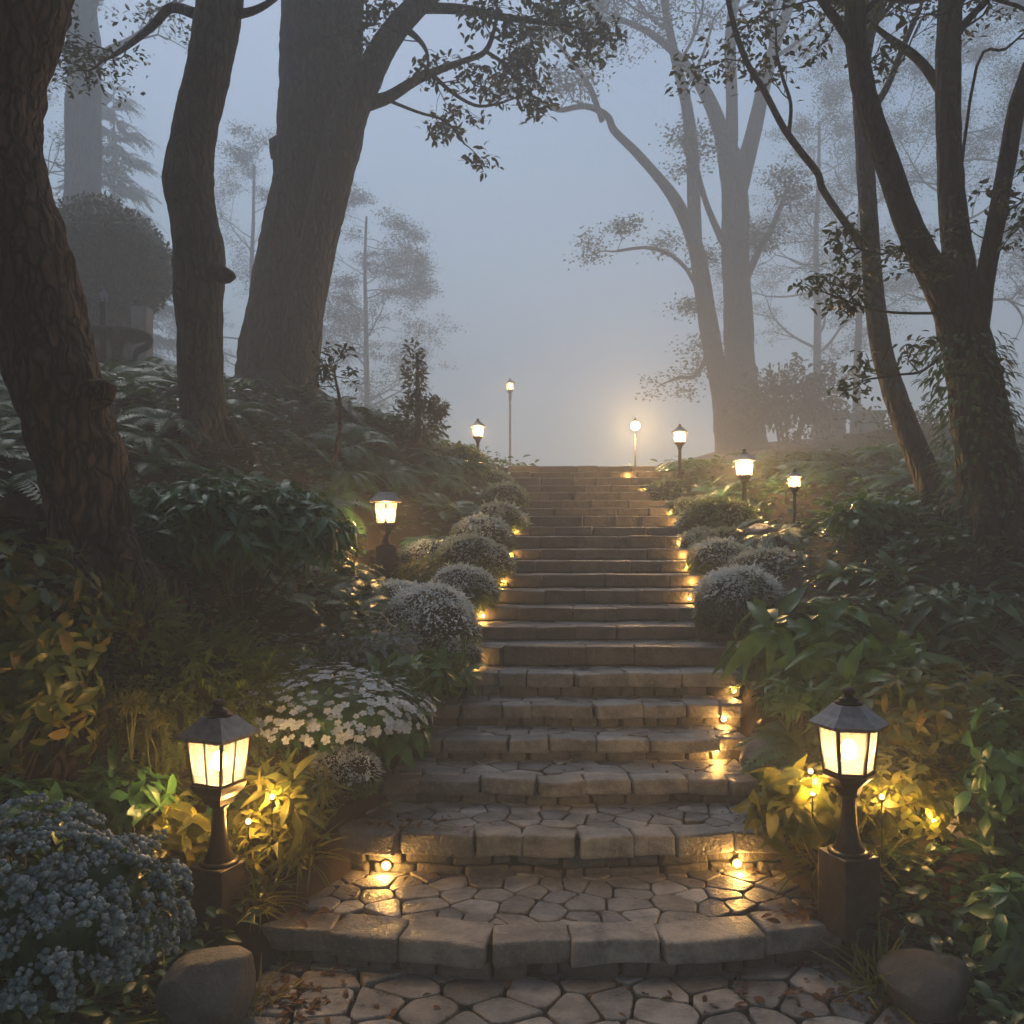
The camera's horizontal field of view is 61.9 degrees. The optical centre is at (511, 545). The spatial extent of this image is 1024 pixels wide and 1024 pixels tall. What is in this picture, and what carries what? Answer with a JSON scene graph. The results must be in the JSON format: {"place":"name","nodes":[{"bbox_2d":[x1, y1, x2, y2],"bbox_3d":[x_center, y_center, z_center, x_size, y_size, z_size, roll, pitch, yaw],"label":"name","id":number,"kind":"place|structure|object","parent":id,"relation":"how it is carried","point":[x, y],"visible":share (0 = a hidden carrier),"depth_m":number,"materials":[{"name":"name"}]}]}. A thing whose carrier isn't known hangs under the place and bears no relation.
{"place":"outdoors","nodes":[
{"label":"outdoors","id":0,"kind":"place"},
{"bbox_2d":[0,376,1023,1023],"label":"ground","id":1,"kind":"structure","parent":0,"point":[256,942],"depth_m":6.85,"materials":[{"name":"soil"}]},
{"bbox_2d":[0,493,35,524],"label":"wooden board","id":2,"kind":"object","parent":1,"relation":"on","point":[14,505],"visible":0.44,"depth_m":5.58,"materials":[{"name":"brown wood"}]},
{"bbox_2d":[0,469,42,508],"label":"fern","id":3,"kind":"object","parent":1,"relation":"on","point":[27,482],"visible":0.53,"depth_m":5.74,"materials":[{"name":"green plant"}]},
{"bbox_2d":[0,768,85,865],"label":"leafy plant","id":4,"kind":"object","parent":1,"relation":"on","point":[52,789],"visible":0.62,"depth_m":3.98,"materials":[{"name":"green plant"}]},
{"bbox_2d":[0,530,124,782],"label":"yellowing shrub","id":5,"kind":"object","parent":1,"relation":"on","point":[35,645],"visible":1,"depth_m":4.54,"materials":[{"name":"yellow plant"}]},
{"bbox_2d":[44,32,143,213],"bbox_3d":[-18.082,-10.995,30.256,8.891,15.256,8.240,0,0,0],"label":"misty tree","id":6,"kind":"object","parent":1,"relation":"on","point":[102,170],"visible":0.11,"depth_m":31.94,"materials":[{"name":"grey plant"}]},
{"bbox_2d":[0,793,196,1018],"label":"pale blue flowers","id":7,"kind":"object","parent":1,"relation":"on","point":[70,919],"visible":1,"depth_m":3.16,"materials":[{"name":"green plant"}]},
{"bbox_2d":[0,0,222,780],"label":"leaning tree","id":8,"kind":"object","parent":1,"relation":"on","point":[62,392],"visible":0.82,"depth_m":5.34,"materials":[{"name":"brown plant"}]},
{"bbox_2d":[57,190,172,363],"bbox_3d":[-8.052,-5.111,17.024,2.731,3.646,2.847,0,0,0],"label":"clipped tree","id":9,"kind":"object","parent":1,"relation":"on","point":[123,258],"visible":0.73,"depth_m":16.31,"materials":[{"name":"green plant"}]},
{"bbox_2d":[55,81,176,367],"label":"conifer","id":10,"kind":"object","parent":1,"relation":"on","point":[108,113],"visible":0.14,"depth_m":42.03,"materials":[{"name":"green plant"}]},
{"bbox_2d":[91,325,152,375],"bbox_3d":[-6.009,-2.856,13.000,0.980,0.761,0.980,0,0,0],"label":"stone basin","id":11,"kind":"object","parent":1,"relation":"on","point":[119,337],"visible":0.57,"depth_m":12.85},
{"bbox_2d":[66,757,188,843],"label":"leafy plant","id":12,"kind":"object","parent":1,"relation":"on","point":[134,802],"visible":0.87,"depth_m":4.29,"materials":[{"name":"green plant"}]},
{"bbox_2d":[62,0,195,219],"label":"misty tree","id":13,"kind":"object","parent":1,"relation":"on","point":[83,145],"visible":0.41,"depth_m":29.74,"materials":[{"name":"grey plant"}]},
{"bbox_2d":[111,686,150,785],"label":"tuft","id":14,"kind":"object","parent":1,"relation":"on","point":[136,706],"visible":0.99,"depth_m":4.73,"materials":[{"name":"green plant"}]},
{"bbox_2d":[67,567,203,666],"bbox_3d":[-2.298,0.419,5.100,0.775,0.580,0.759,0,0,0],"label":"feathery bush","id":15,"kind":"object","parent":1,"relation":"on","point":[116,591],"visible":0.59,"depth_m":5.02,"materials":[{"name":"green plant"}]},
{"bbox_2d":[131,306,152,367],"bbox_3d":[-6.935,-3.707,15.999,0.316,1.485,0.311,0,0,0],"label":"stone post","id":16,"kind":"object","parent":1,"relation":"on","point":[142,318],"visible":0.49,"depth_m":15.85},
{"bbox_2d":[118,424,193,476],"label":"fern","id":17,"kind":"object","parent":1,"relation":"on","point":[143,438],"visible":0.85,"depth_m":8.03,"materials":[{"name":"green plant"}]},
{"bbox_2d":[138,706,173,808],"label":"tuft","id":18,"kind":"object","parent":1,"relation":"on","point":[149,722],"visible":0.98,"depth_m":4.78,"materials":[{"name":"green plant"}]},
{"bbox_2d":[111,785,211,865],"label":"lush plant","id":19,"kind":"object","parent":1,"relation":"on","point":[188,822],"visible":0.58,"depth_m":4.45,"materials":[{"name":"green plant"}]},
{"bbox_2d":[47,0,277,476],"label":"tall tree","id":20,"kind":"object","parent":1,"relation":"on","point":[202,274],"visible":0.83,"depth_m":8.97,"materials":[{"name":"brown plant"}]},
{"bbox_2d":[115,407,213,442],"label":"fern","id":21,"kind":"object","parent":1,"relation":"on","point":[147,417],"visible":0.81,"depth_m":8.42,"materials":[{"name":"green plant"}]},
{"bbox_2d":[127,446,205,475],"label":"fern","id":22,"kind":"object","parent":1,"relation":"on","point":[154,460],"visible":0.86,"depth_m":7.70,"materials":[{"name":"green plant"}]},
{"bbox_2d":[154,945,255,1023],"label":"boulder","id":23,"kind":"object","parent":1,"relation":"on","point":[214,985],"visible":1,"depth_m":3.63,"materials":[{"name":"stone"}]},
{"bbox_2d":[86,606,330,784],"bbox_3d":[-1.814,0.906,5.282,1.387,1.077,1.277,0,0,0],"label":"feathery bush","id":24,"kind":"object","parent":1,"relation":"on","point":[191,686],"visible":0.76,"depth_m":5.05,"materials":[{"name":"green plant"}]},
{"bbox_2d":[176,698,260,937],"bbox_3d":[-1.476,1.381,4.300,0.288,1.215,0.288,0,0,22],"label":"garden lamp","id":25,"kind":"object","parent":1,"relation":"on","point":[220,874],"visible":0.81,"depth_m":4.24,"materials":[{"name":"metal"}]},
{"bbox_2d":[167,809,274,865],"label":"lush plant","id":26,"kind":"object","parent":1,"relation":"on","point":[232,826],"visible":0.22,"depth_m":4.62,"materials":[{"name":"green plant"}]},
{"bbox_2d":[130,465,364,631],"bbox_3d":[-2.035,0.042,6.296,1.861,1.231,1.464,0,0,0],"label":"broad leaf shrub","id":27,"kind":"object","parent":1,"relation":"on","point":[262,528],"visible":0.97,"depth_m":5.96,"materials":[{"name":"plant"}]},
{"bbox_2d":[154,120,341,371],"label":"misty tree","id":28,"kind":"object","parent":1,"relation":"on","point":[241,159],"visible":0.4,"depth_m":43.05,"materials":[{"name":"grey plant"}]},
{"bbox_2d":[235,870,312,932],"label":"grass tuft","id":29,"kind":"object","parent":1,"relation":"on","point":[264,907],"visible":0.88,"depth_m":4.34,"materials":[{"name":"green plant"}]},
{"bbox_2d":[230,810,328,883],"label":"lush plant","id":30,"kind":"object","parent":1,"relation":"on","point":[278,848],"visible":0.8,"depth_m":4.46,"materials":[{"name":"green plant"}]},
{"bbox_2d":[242,582,319,615],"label":"fern","id":31,"kind":"object","parent":1,"relation":"on","point":[285,598],"visible":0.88,"depth_m":6.94,"materials":[{"name":"green plant"}]},
{"bbox_2d":[246,644,327,678],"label":"pale flowers","id":32,"kind":"object","parent":1,"relation":"on","point":[303,661],"visible":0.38,"depth_m":5.83,"materials":[{"name":"plant"}]},
{"bbox_2d":[238,747,350,867],"bbox_3d":[-1.243,1.438,4.717,0.639,0.675,0.638,0,0,13],"label":"lush plant","id":33,"kind":"object","parent":1,"relation":"on","point":[297,801],"visible":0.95,"depth_m":4.57,"materials":[{"name":"yellow plant"}]},
{"bbox_2d":[256,801,366,898],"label":"grass tuft","id":34,"kind":"object","parent":1,"relation":"on","point":[322,856],"visible":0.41,"depth_m":4.70,"materials":[{"name":"green plant"}]},
{"bbox_2d":[302,342,363,476],"bbox_3d":[-2.163,-1.512,9.972,0.855,1.683,0.608,0,0,41],"label":"sapling","id":35,"kind":"object","parent":1,"relation":"on","point":[326,367],"visible":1,"depth_m":9.96,"materials":[{"name":"green plant"}]},
{"bbox_2d":[233,662,440,758],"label":"white flowers","id":36,"kind":"object","parent":1,"relation":"on","point":[344,709],"visible":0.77,"depth_m":5.19,"materials":[{"name":"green plant"}]},
{"bbox_2d":[299,457,391,493],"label":"fern","id":37,"kind":"object","parent":1,"relation":"on","point":[348,474],"visible":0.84,"depth_m":9.84,"materials":[{"name":"green plant"}]},
{"bbox_2d":[309,742,385,803],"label":"globe plant","id":38,"kind":"object","parent":1,"relation":"on","point":[357,773],"visible":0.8,"depth_m":5.10,"materials":[{"name":"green plant"}]},
{"bbox_2d":[304,480,391,544],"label":"fern","id":39,"kind":"object","parent":1,"relation":"on","point":[347,498],"visible":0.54,"depth_m":9.46,"materials":[{"name":"green plant"}]},
{"bbox_2d":[305,424,398,465],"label":"fern","id":40,"kind":"object","parent":1,"relation":"on","point":[357,450],"visible":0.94,"depth_m":10.47,"materials":[{"name":"green plant"}]},
{"bbox_2d":[315,587,394,622],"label":"fern","id":41,"kind":"object","parent":1,"relation":"on","point":[349,599],"visible":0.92,"depth_m":7.34,"materials":[{"name":"green plant"}]},
{"bbox_2d":[320,570,390,610],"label":"fern","id":42,"kind":"object","parent":1,"relation":"on","point":[362,582],"visible":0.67,"depth_m":7.79,"materials":[{"name":"green plant"}]},
{"bbox_2d":[316,617,429,675],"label":"pale flowers","id":43,"kind":"object","parent":1,"relation":"on","point":[353,646],"visible":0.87,"depth_m":6.11,"materials":[{"name":"green plant"}]},
{"bbox_2d":[122,0,627,400],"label":"twin trunk tree","id":44,"kind":"object","parent":1,"relation":"on","point":[331,78],"visible":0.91,"depth_m":12.62,"materials":[{"name":"brown plant"}]},
{"bbox_2d":[342,456,425,494],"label":"fern","id":45,"kind":"object","parent":1,"relation":"on","point":[385,468],"visible":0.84,"depth_m":10.43,"materials":[{"name":"green plant"}]},
{"bbox_2d":[370,484,401,577],"bbox_3d":[-1.330,-0.127,9.000,0.334,1.036,0.386,0,0,-8],"label":"garden lamp","id":46,"kind":"object","parent":1,"relation":"on","point":[385,553],"visible":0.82,"depth_m":8.90,"materials":[{"name":"metal"}]},
{"bbox_2d":[349,715,434,774],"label":"leafy plant","id":47,"kind":"object","parent":1,"relation":"on","point":[417,740],"visible":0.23,"depth_m":5.37,"materials":[{"name":"green plant"}]},
{"bbox_2d":[319,182,467,441],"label":"misty tree","id":48,"kind":"object","parent":1,"relation":"on","point":[359,322],"visible":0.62,"depth_m":44.09,"materials":[{"name":"green plant"}]},
{"bbox_2d":[350,643,460,716],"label":"leafy plant","id":49,"kind":"object","parent":1,"relation":"on","point":[420,675],"visible":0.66,"depth_m":5.85,"materials":[{"name":"green plant"}]},
{"bbox_2d":[383,330,451,447],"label":"shrub","id":50,"kind":"object","parent":1,"relation":"on","point":[419,408],"visible":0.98,"depth_m":11.93,"materials":[{"name":"green plant"}]},
{"bbox_2d":[388,553,446,583],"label":"lush plant","id":51,"kind":"object","parent":1,"relation":"on","point":[429,567],"visible":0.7,"depth_m":8.57,"materials":[{"name":"green plant"}]},
{"bbox_2d":[376,579,483,652],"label":"cushion plant","id":52,"kind":"object","parent":1,"relation":"on","point":[431,614],"visible":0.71,"depth_m":6.81,"materials":[{"name":"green plant"}]},
{"bbox_2d":[409,464,469,495],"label":"fern","id":53,"kind":"object","parent":1,"relation":"on","point":[439,475],"visible":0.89,"depth_m":11.08,"materials":[{"name":"green plant"}]},
{"bbox_2d":[412,492,479,520],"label":"fern","id":54,"kind":"object","parent":1,"relation":"on","point":[439,504],"visible":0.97,"depth_m":10.46,"materials":[{"name":"green plant"}]},
{"bbox_2d":[420,632,488,710],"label":"arching plant","id":55,"kind":"object","parent":1,"relation":"on","point":[464,674],"visible":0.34,"depth_m":6.38,"materials":[{"name":"green plant"}]},
{"bbox_2d":[442,440,489,474],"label":"cushion plant","id":56,"kind":"object","parent":1,"relation":"on","point":[471,454],"visible":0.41,"depth_m":12.49,"materials":[{"name":"green plant"}]},
{"bbox_2d":[431,559,503,613],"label":"cushion plant","id":57,"kind":"object","parent":1,"relation":"on","point":[479,586],"visible":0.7,"depth_m":7.77,"materials":[{"name":"green plant"}]},
{"bbox_2d":[433,531,518,586],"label":"cushion plant","id":58,"kind":"object","parent":1,"relation":"on","point":[489,556],"visible":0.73,"depth_m":8.52,"materials":[{"name":"green plant"}]},
{"bbox_2d":[449,511,518,557],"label":"cushion plant","id":59,"kind":"object","parent":1,"relation":"on","point":[497,530],"visible":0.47,"depth_m":9.44,"materials":[{"name":"green plant"}]},
{"bbox_2d":[470,497,532,535],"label":"cushion plant","id":60,"kind":"object","parent":1,"relation":"on","point":[514,516],"visible":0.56,"depth_m":10.33,"materials":[{"name":"green plant"}]},
{"bbox_2d":[480,477,531,507],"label":"cushion plant","id":61,"kind":"object","parent":1,"relation":"on","point":[511,493],"visible":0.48,"depth_m":11.51,"materials":[{"name":"green plant"}]},
{"bbox_2d":[0,354,1023,1023],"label":"ground cover","id":62,"kind":"object","parent":1,"relation":"on","point":[998,1004],"visible":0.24,"depth_m":6.14,"materials":[{"name":"green plant"}]},
{"bbox_2d":[261,466,841,1009],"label":"stone staircase","id":63,"kind":"structure","parent":1,"relation":"on","point":[579,778],"depth_m":5.41,"materials":[{"name":"stone"}]},
{"bbox_2d":[472,0,843,453],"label":"double trunk tree","id":64,"kind":"object","parent":1,"relation":"on","point":[732,365],"visible":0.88,"depth_m":30.55,"materials":[{"name":"brown plant"}]},
{"bbox_2d":[638,475,689,500],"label":"cushion plant","id":65,"kind":"object","parent":1,"relation":"on","point":[663,489],"visible":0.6,"depth_m":12.13,"materials":[{"name":"green plant"}]},
{"bbox_2d":[683,536,754,580],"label":"cushion plant","id":66,"kind":"object","parent":1,"relation":"on","point":[708,558],"visible":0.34,"depth_m":8.73,"materials":[{"name":"green plant"}]},
{"bbox_2d":[681,494,759,528],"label":"cushion plant","id":67,"kind":"object","parent":1,"relation":"on","point":[725,511],"visible":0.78,"depth_m":9.93,"materials":[{"name":"green plant"}]},
{"bbox_2d":[688,563,788,634],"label":"cushion plant","id":68,"kind":"object","parent":1,"relation":"on","point":[720,604],"visible":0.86,"depth_m":7.23,"materials":[{"name":"green plant"}]},
{"bbox_2d":[719,544,805,578],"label":"cushion plant","id":69,"kind":"object","parent":1,"relation":"on","point":[773,566],"visible":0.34,"depth_m":8.25,"materials":[{"name":"green plant"}]},
{"bbox_2d":[736,523,811,549],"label":"fern","id":70,"kind":"object","parent":1,"relation":"on","point":[784,530],"visible":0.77,"depth_m":8.97,"materials":[{"name":"green plant"}]},
{"bbox_2d":[752,671,824,743],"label":"leafy plant","id":71,"kind":"object","parent":1,"relation":"on","point":[791,700],"visible":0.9,"depth_m":5.63,"materials":[{"name":"green plant"}]},
{"bbox_2d":[717,352,862,448],"bbox_3d":[8.872,-4.101,26.961,3.999,3.485,4.170,0,0,-19],"label":"round tree","id":72,"kind":"object","parent":1,"relation":"on","point":[803,407],"visible":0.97,"depth_m":26.40,"materials":[{"name":"green plant"}]},
{"bbox_2d":[733,720,860,778],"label":"ground plant","id":73,"kind":"object","parent":1,"relation":"on","point":[783,738],"visible":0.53,"depth_m":5.57,"materials":[{"name":"green plant"}]},
{"bbox_2d":[729,754,878,869],"bbox_3d":[1.623,1.470,4.774,0.782,0.617,0.705,0,0,0],"label":"lush plant","id":74,"kind":"object","parent":1,"relation":"on","point":[775,801],"visible":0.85,"depth_m":4.58,"materials":[{"name":"yellow plant"}]},
{"bbox_2d":[711,585,918,687],"bbox_3d":[2.257,0.832,6.315,1.542,1.049,1.201,0,0,0],"label":"hosta","id":75,"kind":"object","parent":1,"relation":"on","point":[787,637],"visible":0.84,"depth_m":6.06,"materials":[{"name":"green plant"}]},
{"bbox_2d":[710,75,924,438],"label":"misty tree","id":76,"kind":"object","parent":1,"relation":"on","point":[816,346],"visible":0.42,"depth_m":43.76,"materials":[{"name":"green plant"}]},
{"bbox_2d":[751,810,895,903],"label":"grass tuft","id":77,"kind":"object","parent":1,"relation":"on","point":[803,858],"visible":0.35,"depth_m":4.55,"materials":[{"name":"green plant"}]},
{"bbox_2d":[664,0,994,515],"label":"curved tree","id":78,"kind":"object","parent":1,"relation":"on","point":[910,436],"visible":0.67,"depth_m":8.88,"materials":[{"name":"brown plant"}]},
{"bbox_2d":[716,425,949,462],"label":"garden wall","id":79,"kind":"structure","parent":1,"relation":"on","point":[850,441],"depth_m":20.30,"materials":[{"name":"stone"}]},
{"bbox_2d":[814,559,873,590],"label":"ground plant","id":80,"kind":"object","parent":1,"relation":"on","point":[846,574],"visible":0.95,"depth_m":7.39,"materials":[{"name":"green plant"}]},
{"bbox_2d":[808,686,889,941],"bbox_3d":[1.676,1.312,4.250,0.334,1.216,0.386,0,0,-18],"label":"garden lamp","id":81,"kind":"object","parent":1,"relation":"on","point":[848,877],"visible":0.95,"depth_m":4.18,"materials":[{"name":"metal"}]},
{"bbox_2d":[749,12,986,411],"bbox_3d":[14.591,-14.470,37.239,11.326,21.116,9.948,0,0,0],"label":"misty tree","id":82,"kind":"object","parent":1,"relation":"on","point":[858,329],"visible":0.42,"depth_m":37.82,"materials":[{"name":"grey plant"}]},
{"bbox_2d":[813,753,924,835],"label":"lush plant","id":83,"kind":"object","parent":1,"relation":"on","point":[877,792],"visible":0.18,"depth_m":4.72,"materials":[{"name":"green plant"}]},
{"bbox_2d":[803,907,937,1023],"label":"grass tuft","id":84,"kind":"object","parent":1,"relation":"on","point":[877,985],"visible":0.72,"depth_m":4.02,"materials":[{"name":"green plant"}]},
{"bbox_2d":[718,0,1023,569],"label":"forked tree","id":85,"kind":"object","parent":1,"relation":"on","point":[956,282],"visible":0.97,"depth_m":7.26,"materials":[{"name":"brown plant"}]},
{"bbox_2d":[908,330,1023,527],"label":"ivy","id":86,"kind":"object","parent":85,"relation":"attached to","point":[939,390],"visible":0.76,"depth_m":7.23,"materials":[{"name":"green plant"}]},
{"bbox_2d":[817,491,934,543],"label":"leafy plant","id":87,"kind":"object","parent":1,"relation":"on","point":[862,516],"visible":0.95,"depth_m":7.82,"materials":[{"name":"green plant"}]},
{"bbox_2d":[807,631,967,749],"bbox_3d":[2.434,0.930,5.576,1.051,0.752,1.114,0,0,0],"label":"hosta","id":88,"kind":"object","parent":1,"relation":"on","point":[870,658],"visible":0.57,"depth_m":5.44,"materials":[{"name":"green plant"}]},
{"bbox_2d":[860,548,934,588],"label":"ground plant","id":89,"kind":"object","parent":1,"relation":"on","point":[900,571],"visible":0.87,"depth_m":7.04,"materials":[{"name":"green plant"}]},
{"bbox_2d":[833,397,1012,446],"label":"bush","id":90,"kind":"object","parent":1,"relation":"on","point":[885,430],"visible":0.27,"depth_m":17.96,"materials":[{"name":"green plant"}]},
{"bbox_2d":[825,18,1023,382],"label":"misty tree","id":91,"kind":"object","parent":1,"relation":"on","point":[990,130],"visible":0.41,"depth_m":36.64,"materials":[{"name":"grey plant"}]},
{"bbox_2d":[877,946,971,1023],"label":"boulder","id":92,"kind":"object","parent":1,"relation":"on","point":[929,986],"visible":0.95,"depth_m":3.75,"materials":[{"name":"stone"}]},
{"bbox_2d":[860,738,991,849],"bbox_3d":[2.248,1.377,4.784,0.851,0.570,0.656,0,0,-18],"label":"lush plant","id":93,"kind":"object","parent":1,"relation":"on","point":[937,803],"visible":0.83,"depth_m":4.59,"materials":[{"name":"yellow plant"}]},
{"bbox_2d":[850,659,1023,771],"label":"copper shrub","id":94,"kind":"object","parent":1,"relation":"on","point":[944,714],"visible":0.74,"depth_m":5.02,"materials":[{"name":"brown plant"}]},
{"bbox_2d":[854,579,1023,649],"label":"hosta","id":95,"kind":"object","parent":1,"relation":"on","point":[923,602],"visible":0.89,"depth_m":6.31,"materials":[{"name":"green plant"}]},
{"bbox_2d":[905,603,989,677],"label":"ground plant","id":96,"kind":"object","parent":1,"relation":"on","point":[957,643],"visible":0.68,"depth_m":6.11,"materials":[{"name":"green plant"}]},
{"bbox_2d":[942,688,1023,871],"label":"dark shrub","id":97,"kind":"object","parent":1,"relation":"on","point":[1004,769],"visible":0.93,"depth_m":4.47,"materials":[{"name":"green plant"}]},
{"bbox_2d":[958,868,1023,990],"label":"dark shrub","id":98,"kind":"object","parent":1,"relation":"on","point":[998,908],"visible":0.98,"depth_m":3.82,"materials":[{"name":"green plant"}]},
{"bbox_2d":[970,0,1023,305],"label":"misty tree","id":99,"kind":"object","parent":1,"relation":"on","point":[1020,15],"visible":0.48,"depth_m":30.85,"materials":[{"name":"grey plant"}]},
{"bbox_2d":[988,628,1023,675],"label":"ground plant","id":100,"kind":"object","parent":1,"relation":"on","point":[1011,647],"visible":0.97,"depth_m":5.84,"materials":[{"name":"green plant"}]},
{"bbox_2d":[43,0,1023,467],"label":"sky","id":101,"kind":"structure","parent":0,"point":[574,344],"materials":[{"name":"grey"}]},
{"bbox_2d":[240,958,930,1023],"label":"path","id":102,"kind":"structure","parent":0,"point":[535,999],"depth_m":3.93,"materials":[{"name":"stone"}]},
{"bbox_2d":[108,811,1004,1023],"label":"leaf litter","id":103,"kind":"object","parent":102,"relation":"on","point":[808,1014],"visible":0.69,"depth_m":4.05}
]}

